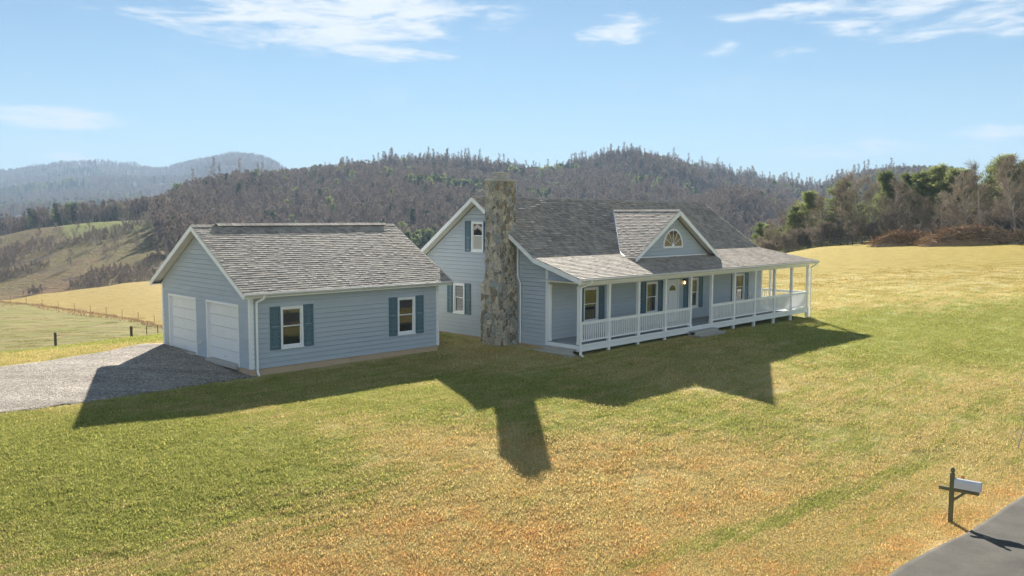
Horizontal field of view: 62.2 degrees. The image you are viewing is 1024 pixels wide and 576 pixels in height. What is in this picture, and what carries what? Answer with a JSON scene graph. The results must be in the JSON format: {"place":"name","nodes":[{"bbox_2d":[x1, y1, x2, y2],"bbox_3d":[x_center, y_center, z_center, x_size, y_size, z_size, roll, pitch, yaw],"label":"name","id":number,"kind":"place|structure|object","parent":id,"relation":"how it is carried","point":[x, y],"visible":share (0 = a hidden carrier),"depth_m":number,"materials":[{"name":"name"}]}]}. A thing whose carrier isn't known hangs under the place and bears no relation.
{"place":"outdoors","nodes":[
{"label":"outdoors","id":0,"kind":"place"},
{"bbox_2d":[0,343,255,413],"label":"driveway","id":1,"kind":"structure","parent":0,"point":[137,369],"depth_m":28.88,"materials":[{"name":"grey gravel"}]},
{"bbox_2d":[0,158,979,299],"bbox_3d":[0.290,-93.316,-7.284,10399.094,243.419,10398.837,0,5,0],"label":"hills","id":2,"kind":"structure","parent":0,"point":[55,275],"depth_m":333.02,"materials":[{"name":"green plant"}]},
{"bbox_2d":[4,242,16,258],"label":"bare tree","id":3,"kind":"object","parent":2,"relation":"on","point":[14,245],"visible":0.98,"depth_m":330.43,"materials":[{"name":"brown plant"}]},
{"bbox_2d":[25,236,37,252],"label":"bare tree","id":4,"kind":"object","parent":2,"relation":"on","point":[32,238],"visible":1,"depth_m":339.46,"materials":[{"name":"brown plant"}]},
{"bbox_2d":[33,226,45,245],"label":"bare tree","id":5,"kind":"object","parent":2,"relation":"on","point":[37,234],"visible":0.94,"depth_m":359.86,"materials":[{"name":"brown plant"}]},
{"bbox_2d":[40,235,54,256],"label":"bare tree","id":6,"kind":"object","parent":2,"relation":"on","point":[48,238],"visible":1,"depth_m":329.29,"materials":[{"name":"brown plant"}]},
{"bbox_2d":[56,226,68,247],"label":"bare tree","id":7,"kind":"object","parent":2,"relation":"on","point":[63,240],"visible":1,"depth_m":348.58,"materials":[{"name":"brown plant"}]},
{"bbox_2d":[64,249,73,265],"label":"bare tree","id":8,"kind":"object","parent":2,"relation":"on","point":[70,256],"visible":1,"depth_m":299.68,"materials":[{"name":"brown plant"}]},
{"bbox_2d":[69,221,80,240],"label":"bare tree","id":9,"kind":"object","parent":2,"relation":"on","point":[76,230],"visible":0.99,"depth_m":365.29,"materials":[{"name":"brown plant"}]},
{"bbox_2d":[73,276,86,289],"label":"bare tree","id":10,"kind":"object","parent":2,"relation":"on","point":[78,281],"visible":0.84,"depth_m":227.00,"materials":[{"name":"brown plant"}]},
{"bbox_2d":[87,225,101,246],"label":"bare tree","id":11,"kind":"object","parent":2,"relation":"on","point":[94,233],"visible":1,"depth_m":343.53,"materials":[{"name":"brown plant"}]},
{"bbox_2d":[100,243,112,262],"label":"bare tree","id":12,"kind":"object","parent":2,"relation":"on","point":[104,249],"visible":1,"depth_m":300.24,"materials":[{"name":"brown plant"}]},
{"bbox_2d":[111,234,119,249],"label":"bare tree","id":13,"kind":"object","parent":2,"relation":"on","point":[116,238],"visible":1,"depth_m":330.29,"materials":[{"name":"brown plant"}]},
{"bbox_2d":[118,204,133,226],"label":"bare tree","id":14,"kind":"object","parent":2,"relation":"on","point":[120,205],"visible":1,"depth_m":390.94,"materials":[{"name":"grey plant"}]},
{"bbox_2d":[133,231,143,249],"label":"bare tree","id":15,"kind":"object","parent":2,"relation":"on","point":[137,239],"visible":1,"depth_m":328.78,"materials":[{"name":"brown plant"}]},
{"bbox_2d":[130,260,147,281],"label":"bare tree","id":16,"kind":"object","parent":2,"relation":"on","point":[139,265],"visible":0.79,"depth_m":206.19,"materials":[{"name":"brown plant"}]},
{"bbox_2d":[140,212,152,230],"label":"bare tree","id":17,"kind":"object","parent":2,"relation":"on","point":[142,220],"visible":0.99,"depth_m":369.46,"materials":[{"name":"grey plant"}]},
{"bbox_2d":[849,203,871,241],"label":"pine tree","id":18,"kind":"object","parent":2,"relation":"on","point":[860,205],"visible":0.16,"depth_m":169.38,"materials":[{"name":"green plant"}]},
{"bbox_2d":[0,306,1023,575],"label":"lawn","id":19,"kind":"structure","parent":0,"point":[712,394],"depth_m":23.71,"materials":[{"name":"green plant"}]},
{"bbox_2d":[150,223,453,376],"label":"garage","id":20,"kind":"structure","parent":19,"relation":"on","point":[256,299],"depth_m":32.48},
{"bbox_2d":[172,296,195,351],"bbox_3d":[-12.985,1.429,33.751,0.070,2.063,2.400,-4,7,-44],"label":"garage door","id":21,"kind":"structure","parent":20,"relation":"in","point":[184,330],"depth_m":33.82,"materials":[{"name":"paint"}]},
{"bbox_2d":[210,303,237,363],"bbox_3d":[-10.550,1.648,31.249,0.070,2.063,2.440,-4,7,-44],"label":"garage door","id":22,"kind":"structure","parent":20,"relation":"in","point":[223,320],"depth_m":31.30,"materials":[{"name":"paint"}]},
{"bbox_2d":[280,305,304,348],"bbox_3d":[-7.973,1.413,30.734,0.940,1.525,0.130,-4,7,-44],"label":"window","id":23,"kind":"structure","parent":20,"relation":"in","point":[292,333],"depth_m":30.76,"materials":[{"name":"clear glass"}]},
{"bbox_2d":[397,296,415,335],"bbox_3d":[-4.278,1.124,34.295,0.920,1.525,0.130,-4,7,-44],"label":"window","id":24,"kind":"structure","parent":20,"relation":"in","point":[406,305],"depth_m":34.33,"materials":[{"name":"clear glass"}]},
{"bbox_2d":[421,172,819,357],"bbox_3d":[5.646,-1.562,45.276,12.882,8.170,22.139,5,7,44],"label":"farmhouse","id":25,"kind":"object","parent":19,"relation":"on","point":[566,277],"visible":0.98,"depth_m":39.00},
{"bbox_2d":[453,283,463,313],"bbox_3d":[-2.438,0.485,39.293,0.800,1.415,0.130,5,7,44],"label":"window","id":26,"kind":"structure","parent":25,"relation":"in","point":[458,288],"depth_m":39.36,"materials":[{"name":"white glass"}]},
{"bbox_2d":[471,222,482,251],"bbox_3d":[-1.542,-2.300,38.197,0.810,1.375,0.130,5,7,44],"label":"window","id":27,"kind":"structure","parent":25,"relation":"in","point":[476,227],"depth_m":38.25,"materials":[{"name":"clear glass"}]},
{"bbox_2d":[584,287,598,320],"bbox_3d":[3.476,0.750,37.553,0.130,1.555,1.070,5,7,44],"label":"window","id":28,"kind":"structure","parent":25,"relation":"in","point":[591,295],"depth_m":37.61,"materials":[{"name":"clear glass"}]},
{"bbox_2d":[646,281,657,312],"bbox_3d":[6.717,0.479,40.890,0.130,1.555,0.990,5,7,44],"label":"window","id":29,"kind":"structure","parent":25,"relation":"in","point":[652,287],"depth_m":40.96,"materials":[{"name":"clear glass"}]},
{"bbox_2d":[662,229,682,247],"bbox_3d":[7.839,-2.417,41.330,0.075,0.930,1.680,5,7,44],"label":"half round window","id":30,"kind":"structure","parent":25,"relation":"in","point":[673,238],"depth_m":41.31,"materials":[{"name":"clear glass"}]},
{"bbox_2d":[668,281,677,319],"bbox_3d":[7.979,0.624,42.227,0.095,1.960,0.920,5,7,44],"label":"door","id":31,"kind":"structure","parent":25,"relation":"in","point":[672,285],"depth_m":42.23,"materials":[{"name":"paint"}]},
{"bbox_2d":[688,278,698,308],"bbox_3d":[9.270,0.266,43.516,0.130,1.555,0.990,5,7,44],"label":"window","id":32,"kind":"structure","parent":25,"relation":"in","point":[695,282],"depth_m":43.72,"materials":[{"name":"clear glass"}]},
{"bbox_2d":[735,273,744,300],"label":"window","id":33,"kind":"structure","parent":25,"relation":"in","point":[740,278],"depth_m":47.03,"materials":[{"name":"white glass"}]},
{"bbox_2d":[939,467,982,522],"bbox_3d":[10.312,4.953,19.558,0.885,1.610,0.188,4,6,39],"label":"mailbox","id":34,"kind":"object","parent":19,"relation":"on","point":[963,486],"visible":0.98,"depth_m":19.51,"materials":[{"name":"paint"}]},
{"bbox_2d":[1005,407,1023,448],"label":"sapling","id":35,"kind":"object","parent":19,"relation":"on","point":[1017,431],"visible":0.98,"depth_m":25.44,"materials":[{"name":"brown plant"}]},
{"bbox_2d":[0,241,1023,351],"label":"field","id":36,"kind":"structure","parent":0,"point":[142,300],"depth_m":80.66,"materials":[{"name":"yellow plant"}]},
{"bbox_2d":[0,300,162,327],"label":"undergrowth","id":37,"kind":"object","parent":36,"relation":"on","point":[147,322],"visible":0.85,"depth_m":81.43,"materials":[{"name":"brown plant"}]},
{"bbox_2d":[749,221,765,246],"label":"pine tree","id":38,"kind":"object","parent":36,"relation":"on","point":[758,231],"visible":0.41,"depth_m":158.38,"materials":[{"name":"green plant"}]},
{"bbox_2d":[754,237,770,249],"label":"shrub","id":39,"kind":"object","parent":36,"relation":"on","point":[765,244],"visible":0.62,"depth_m":143.75,"materials":[{"name":"brown plant"}]},
{"bbox_2d":[756,224,778,249],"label":"pine tree","id":40,"kind":"object","parent":36,"relation":"on","point":[765,227],"visible":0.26,"depth_m":155.27,"materials":[{"name":"green plant"}]},
{"bbox_2d":[758,217,776,241],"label":"bare tree","id":41,"kind":"object","parent":36,"relation":"on","point":[771,224],"visible":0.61,"depth_m":150.46,"materials":[{"name":"brown plant"}]},
{"bbox_2d":[771,236,786,251],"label":"shrub","id":42,"kind":"object","parent":36,"relation":"on","point":[776,240],"visible":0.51,"depth_m":144.51,"materials":[{"name":"brown plant"}]},
{"bbox_2d":[769,208,792,252],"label":"bare tree","id":43,"kind":"object","parent":36,"relation":"on","point":[782,219],"visible":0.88,"depth_m":145.16,"materials":[{"name":"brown plant"}]},
{"bbox_2d":[774,230,796,252],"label":"shrub","id":44,"kind":"object","parent":36,"relation":"on","point":[781,241],"visible":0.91,"depth_m":141.27,"materials":[{"name":"brown plant"}]},
{"bbox_2d":[781,233,798,251],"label":"shrub","id":45,"kind":"object","parent":36,"relation":"on","point":[793,241],"visible":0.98,"depth_m":140.18,"materials":[{"name":"brown plant"}]},
{"bbox_2d":[781,205,808,250],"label":"pine tree","id":46,"kind":"object","parent":36,"relation":"on","point":[791,218],"visible":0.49,"depth_m":150.04,"materials":[{"name":"green plant"}]},
{"bbox_2d":[790,228,804,250],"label":"shrub","id":47,"kind":"object","parent":36,"relation":"on","point":[798,230],"visible":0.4,"depth_m":143.61,"materials":[{"name":"brown plant"}]},
{"bbox_2d":[792,227,813,248],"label":"shrub","id":48,"kind":"object","parent":36,"relation":"on","point":[801,237],"visible":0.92,"depth_m":141.71,"materials":[{"name":"brown plant"}]},
{"bbox_2d":[787,190,830,247],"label":"pine tree","id":49,"kind":"object","parent":36,"relation":"on","point":[808,198],"visible":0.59,"depth_m":148.03,"materials":[{"name":"green plant"}]},
{"bbox_2d":[800,226,822,246],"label":"shrub","id":50,"kind":"object","parent":36,"relation":"on","point":[810,237],"visible":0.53,"depth_m":141.50,"materials":[{"name":"brown plant"}]},
{"bbox_2d":[801,193,831,246],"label":"bare tree","id":51,"kind":"object","parent":36,"relation":"on","point":[816,210],"visible":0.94,"depth_m":138.28,"materials":[{"name":"brown plant"}]},
{"bbox_2d":[808,223,826,246],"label":"shrub","id":52,"kind":"object","parent":36,"relation":"on","point":[818,232],"visible":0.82,"depth_m":138.29,"materials":[{"name":"brown plant"}]},
{"bbox_2d":[817,220,836,245],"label":"shrub","id":53,"kind":"object","parent":36,"relation":"on","point":[825,230],"visible":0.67,"depth_m":137.18,"materials":[{"name":"brown plant"}]},
{"bbox_2d":[820,222,843,245],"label":"shrub","id":54,"kind":"object","parent":36,"relation":"on","point":[832,231],"visible":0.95,"depth_m":135.97,"materials":[{"name":"brown plant"}]},
{"bbox_2d":[834,225,847,244],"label":"shrub","id":55,"kind":"object","parent":36,"relation":"on","point":[841,233],"visible":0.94,"depth_m":135.94,"materials":[{"name":"brown plant"}]},
{"bbox_2d":[816,179,868,243],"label":"pine tree","id":56,"kind":"object","parent":36,"relation":"on","point":[833,200],"visible":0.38,"depth_m":142.75,"materials":[{"name":"green plant"}]},
{"bbox_2d":[840,230,856,243],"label":"shrub","id":57,"kind":"object","parent":36,"relation":"on","point":[848,234],"visible":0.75,"depth_m":134.10,"materials":[{"name":"brown plant"}]},
{"bbox_2d":[829,173,870,243],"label":"bare tree","id":58,"kind":"object","parent":36,"relation":"on","point":[842,185],"visible":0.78,"depth_m":137.71,"materials":[{"name":"brown plant"}]},
{"bbox_2d":[842,219,866,243],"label":"shrub","id":59,"kind":"object","parent":36,"relation":"on","point":[852,224],"visible":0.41,"depth_m":134.18,"materials":[{"name":"brown plant"}]},
{"bbox_2d":[833,171,888,242],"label":"bare tree","id":60,"kind":"object","parent":36,"relation":"on","point":[854,192],"visible":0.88,"depth_m":135.15,"materials":[{"name":"brown plant"}]},
{"bbox_2d":[849,214,875,243],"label":"shrub","id":61,"kind":"object","parent":36,"relation":"on","point":[860,223],"visible":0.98,"depth_m":130.83,"materials":[{"name":"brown plant"}]},
{"bbox_2d":[864,223,881,240],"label":"shrub","id":62,"kind":"object","parent":36,"relation":"on","point":[872,229],"visible":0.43,"depth_m":131.99,"materials":[{"name":"brown plant"}]},
{"bbox_2d":[850,174,900,229],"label":"bare tree","id":63,"kind":"object","parent":36,"relation":"on","point":[876,184],"visible":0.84,"depth_m":133.18,"materials":[{"name":"brown plant"}]},
{"bbox_2d":[859,169,905,224],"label":"pine tree","id":64,"kind":"object","parent":36,"relation":"on","point":[884,179],"visible":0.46,"depth_m":139.51,"materials":[{"name":"green plant"}]},
{"bbox_2d":[873,209,906,235],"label":"shrub","id":65,"kind":"object","parent":36,"relation":"on","point":[890,220],"visible":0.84,"depth_m":126.69,"materials":[{"name":"brown plant"}]},
{"bbox_2d":[876,178,916,225],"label":"bare tree","id":66,"kind":"object","parent":36,"relation":"on","point":[898,188],"visible":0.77,"depth_m":129.60,"materials":[{"name":"brown plant"}]},
{"bbox_2d":[863,225,931,246],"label":"brush pile","id":67,"kind":"object","parent":36,"relation":"on","point":[894,238],"visible":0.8,"depth_m":114.95,"materials":[{"name":"brown plant"}]},
{"bbox_2d":[877,171,921,224],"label":"pine tree","id":68,"kind":"object","parent":36,"relation":"on","point":[907,178],"visible":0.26,"depth_m":137.49,"materials":[{"name":"green plant"}]},
{"bbox_2d":[889,187,920,231],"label":"bare tree","id":69,"kind":"object","parent":36,"relation":"on","point":[908,213],"visible":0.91,"depth_m":125.52,"materials":[{"name":"brown plant"}]},
{"bbox_2d":[898,171,937,232],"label":"pine tree","id":70,"kind":"object","parent":36,"relation":"on","point":[917,185],"visible":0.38,"depth_m":133.60,"materials":[{"name":"green plant"}]},
{"bbox_2d":[909,195,938,231],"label":"bare tree","id":71,"kind":"object","parent":36,"relation":"on","point":[924,207],"visible":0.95,"depth_m":123.73,"materials":[{"name":"brown plant"}]},
{"bbox_2d":[910,162,949,229],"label":"pine tree","id":72,"kind":"object","parent":36,"relation":"on","point":[937,173],"visible":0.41,"depth_m":131.60,"materials":[{"name":"green plant"}]},
{"bbox_2d":[924,223,937,233],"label":"shrub","id":73,"kind":"object","parent":36,"relation":"on","point":[931,229],"visible":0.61,"depth_m":122.93,"materials":[{"name":"brown plant"}]},
{"bbox_2d":[923,190,953,233],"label":"bare tree","id":74,"kind":"object","parent":36,"relation":"on","point":[942,197],"visible":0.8,"depth_m":121.97,"materials":[{"name":"brown plant"}]},
{"bbox_2d":[929,211,949,232],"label":"shrub","id":75,"kind":"object","parent":36,"relation":"on","point":[938,220],"visible":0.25,"depth_m":124.41,"materials":[{"name":"brown plant"}]},
{"bbox_2d":[925,167,975,219],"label":"pine tree","id":76,"kind":"object","parent":36,"relation":"on","point":[956,172],"visible":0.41,"depth_m":127.72,"materials":[{"name":"green plant"}]},
{"bbox_2d":[936,191,966,229],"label":"bare tree","id":77,"kind":"object","parent":36,"relation":"on","point":[951,202],"visible":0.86,"depth_m":119.13,"materials":[{"name":"brown plant"}]},
{"bbox_2d":[942,168,983,218],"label":"pine tree","id":78,"kind":"object","parent":36,"relation":"on","point":[967,189],"visible":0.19,"depth_m":126.24,"materials":[{"name":"green plant"}]},
{"bbox_2d":[911,222,1019,246],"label":"brush pile","id":79,"kind":"object","parent":36,"relation":"on","point":[967,235],"visible":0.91,"depth_m":108.66,"materials":[{"name":"brown plant"}]},
{"bbox_2d":[941,171,990,227],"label":"bare tree","id":80,"kind":"object","parent":36,"relation":"on","point":[959,190],"visible":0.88,"depth_m":117.44,"materials":[{"name":"brown plant"}]},
{"bbox_2d":[949,158,1002,227],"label":"bare tree","id":81,"kind":"object","parent":36,"relation":"on","point":[974,178],"visible":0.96,"depth_m":114.45,"materials":[{"name":"brown plant"}]},
{"bbox_2d":[971,215,996,226],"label":"shrub","id":82,"kind":"object","parent":36,"relation":"on","point":[982,220],"visible":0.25,"depth_m":116.28,"materials":[{"name":"brown plant"}]},
{"bbox_2d":[973,165,999,219],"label":"pine tree","id":83,"kind":"object","parent":36,"relation":"on","point":[988,177],"visible":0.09,"depth_m":123.96,"materials":[{"name":"green plant"}]},
{"bbox_2d":[977,209,1005,228],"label":"shrub","id":84,"kind":"object","parent":36,"relation":"on","point":[992,215],"visible":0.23,"depth_m":115.53,"materials":[{"name":"brown plant"}]},
{"bbox_2d":[971,152,1022,221],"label":"pine tree","id":85,"kind":"object","parent":36,"relation":"on","point":[995,173],"visible":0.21,"depth_m":120.80,"materials":[{"name":"green plant"}]},
{"bbox_2d":[972,150,1023,230],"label":"bare tree","id":86,"kind":"object","parent":36,"relation":"on","point":[1006,168],"visible":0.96,"depth_m":111.26,"materials":[{"name":"brown plant"}]},
{"bbox_2d":[980,177,1023,229],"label":"bare tree","id":87,"kind":"object","parent":36,"relation":"on","point":[1005,205],"visible":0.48,"depth_m":114.01,"materials":[{"name":"brown plant"}]},
{"bbox_2d":[991,161,1023,219],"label":"pine tree","id":88,"kind":"object","parent":36,"relation":"on","point":[1014,175],"visible":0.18,"depth_m":118.73,"materials":[{"name":"green plant"}]},
{"bbox_2d":[997,226,1023,244],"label":"brush pile","id":89,"kind":"object","parent":36,"relation":"on","point":[1016,238],"visible":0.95,"depth_m":106.98,"materials":[{"name":"brown plant"}]},
{"bbox_2d":[999,160,1023,218],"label":"pine tree","id":90,"kind":"object","parent":36,"relation":"on","point":[1019,192],"visible":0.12,"depth_m":118.01,"materials":[{"name":"green plant"}]},
{"bbox_2d":[1000,160,1023,225],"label":"bare tree","id":91,"kind":"object","parent":36,"relation":"on","point":[1021,177],"visible":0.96,"depth_m":109.76,"materials":[{"name":"brown plant"}]},
{"bbox_2d":[1002,207,1023,232],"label":"shrub","id":92,"kind":"object","parent":36,"relation":"on","point":[1017,225],"visible":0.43,"depth_m":113.54,"materials":[{"name":"brown plant"}]},
{"bbox_2d":[0,0,1023,185],"label":"sky","id":93,"kind":"structure","parent":0,"point":[815,88],"materials":[{"name":"blue"}]},
{"bbox_2d":[888,496,1023,575],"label":"road","id":94,"kind":"structure","parent":0,"point":[993,545],"depth_m":17.44,"materials":[{"name":"grey asphalt"}]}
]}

